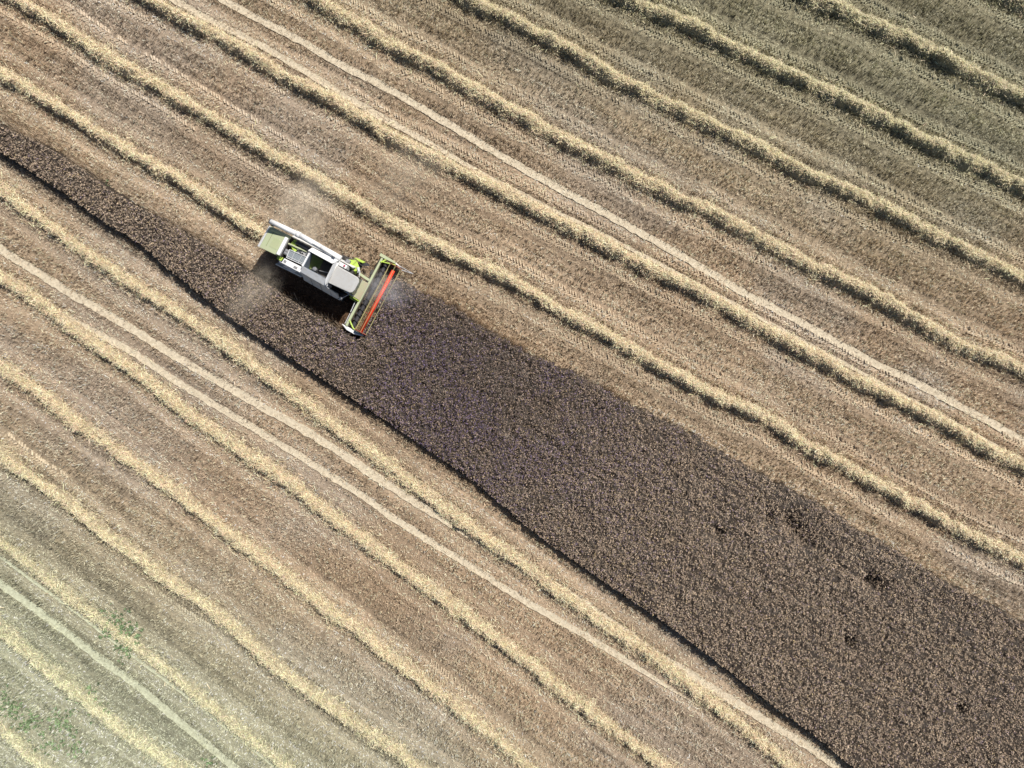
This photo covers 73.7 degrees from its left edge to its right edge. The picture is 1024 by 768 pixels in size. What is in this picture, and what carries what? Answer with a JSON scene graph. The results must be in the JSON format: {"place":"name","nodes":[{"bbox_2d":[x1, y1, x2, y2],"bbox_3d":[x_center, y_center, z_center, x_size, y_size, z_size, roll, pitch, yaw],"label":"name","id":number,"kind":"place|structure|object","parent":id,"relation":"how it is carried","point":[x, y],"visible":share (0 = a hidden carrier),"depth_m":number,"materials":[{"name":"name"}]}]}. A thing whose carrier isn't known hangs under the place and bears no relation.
{"place":"outdoors","nodes":[
{"label":"outdoors","id":0,"kind":"place"},
{"bbox_2d":[0,580,239,767],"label":"path","id":1,"kind":"structure","parent":0,"point":[167,711],"depth_m":54.59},
{"bbox_2d":[0,556,275,767],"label":"path","id":2,"kind":"structure","parent":0,"point":[36,583],"depth_m":54.59,"materials":[{"name":"beige soil"}]},
{"bbox_2d":[69,315,717,717],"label":"path","id":3,"kind":"structure","parent":0,"point":[265,435],"depth_m":54.59,"materials":[{"name":"beige soil"}]},
{"bbox_2d":[0,242,842,767],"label":"path","id":4,"kind":"structure","parent":0,"point":[362,468],"depth_m":54.59,"materials":[{"name":"beige soil"}]},
{"bbox_2d":[0,0,1023,767],"bbox_3d":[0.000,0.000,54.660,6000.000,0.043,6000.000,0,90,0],"label":"ground","id":5,"kind":"structure","parent":0,"point":[376,432],"depth_m":54.66,"materials":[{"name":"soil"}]},
{"bbox_2d":[0,715,68,767],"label":"straw windrow","id":6,"kind":"object","parent":5,"relation":"on","point":[29,754],"visible":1,"depth_m":54.30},
{"bbox_2d":[0,588,213,767],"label":"straw windrow","id":7,"kind":"object","parent":5,"relation":"on","point":[66,683],"visible":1,"depth_m":54.26,"materials":[{"name":"beige plant"}]},
{"bbox_2d":[0,179,216,767],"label":"weeds","id":8,"kind":"object","parent":5,"relation":"on","point":[56,723],"visible":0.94,"depth_m":54.42,"materials":[{"name":"green plant"}]},
{"bbox_2d":[0,63,275,266],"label":"straw windrow","id":9,"kind":"object","parent":5,"relation":"on","point":[246,225],"visible":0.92,"depth_m":54.10,"materials":[{"name":"beige plant"}]},
{"bbox_2d":[0,532,303,767],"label":"straw windrow","id":10,"kind":"object","parent":5,"relation":"on","point":[229,720],"visible":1,"depth_m":54.37,"materials":[{"name":"beige plant"}]},
{"bbox_2d":[0,424,451,767],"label":"straw windrow","id":11,"kind":"object","parent":5,"relation":"on","point":[334,706],"visible":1,"depth_m":54.26,"materials":[{"name":"beige plant"}]},
{"bbox_2d":[0,341,543,767],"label":"straw windrow","id":12,"kind":"object","parent":5,"relation":"on","point":[236,539],"visible":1,"depth_m":54.28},
{"bbox_2d":[258,219,412,336],"bbox_3d":[-14.237,-8.623,52.580,11.257,4.040,6.599,28,90,0],"label":"combine harvester","id":13,"kind":"object","parent":5,"relation":"on","point":[321,267],"visible":0.99,"depth_m":51.94,"materials":[{"name":"grey paint"}]},
{"bbox_2d":[0,261,689,767],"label":"straw windrow","id":14,"kind":"object","parent":5,"relation":"on","point":[370,545],"visible":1,"depth_m":54.25,"materials":[{"name":"beige plant"}]},
{"bbox_2d":[0,169,812,767],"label":"straw windrow","id":15,"kind":"object","parent":5,"relation":"on","point":[366,449],"visible":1,"depth_m":54.28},
{"bbox_2d":[0,116,1023,767],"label":"standing crop","id":16,"kind":"object","parent":5,"relation":"on","point":[750,578],"visible":1,"depth_m":53.73,"materials":[{"name":"brown plant"}]},
{"bbox_2d":[0,0,1023,704],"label":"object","id":17,"kind":"object","parent":5,"relation":"on","point":[20,444],"visible":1,"depth_m":54.56,"materials":[{"name":"beige plant"}]},
{"bbox_2d":[0,0,1023,573],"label":"straw windrow","id":18,"kind":"object","parent":5,"relation":"on","point":[180,100],"visible":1,"depth_m":54.14,"materials":[{"name":"beige plant"}]},
{"bbox_2d":[125,0,1023,485],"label":"straw windrow","id":19,"kind":"object","parent":5,"relation":"on","point":[791,344],"visible":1,"depth_m":54.12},
{"bbox_2d":[274,0,1023,382],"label":"straw windrow","id":20,"kind":"object","parent":5,"relation":"on","point":[528,120],"visible":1,"depth_m":54.15,"materials":[{"name":"beige plant"}]},
{"bbox_2d":[438,0,1023,295],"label":"straw windrow","id":21,"kind":"object","parent":5,"relation":"on","point":[759,148],"visible":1,"depth_m":54.17,"materials":[{"name":"beige plant"}]},
{"bbox_2d":[598,0,1023,213],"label":"straw windrow","id":22,"kind":"object","parent":5,"relation":"on","point":[944,149],"visible":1,"depth_m":54.15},
{"bbox_2d":[775,0,1023,109],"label":"straw windrow","id":23,"kind":"object","parent":5,"relation":"on","point":[991,84],"visible":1,"depth_m":54.18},
{"bbox_2d":[980,0,1023,20],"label":"straw windrow","id":24,"kind":"object","parent":5,"relation":"on","point":[1017,5],"visible":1,"depth_m":54.36,"materials":[{"name":"beige plant"}]},
{"bbox_2d":[169,0,1008,452],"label":"path","id":25,"kind":"structure","parent":0,"point":[309,74],"depth_m":54.59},
{"bbox_2d":[218,0,1023,444],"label":"path","id":26,"kind":"structure","parent":0,"point":[520,166],"depth_m":54.59,"materials":[{"name":"beige soil"}]}
]}

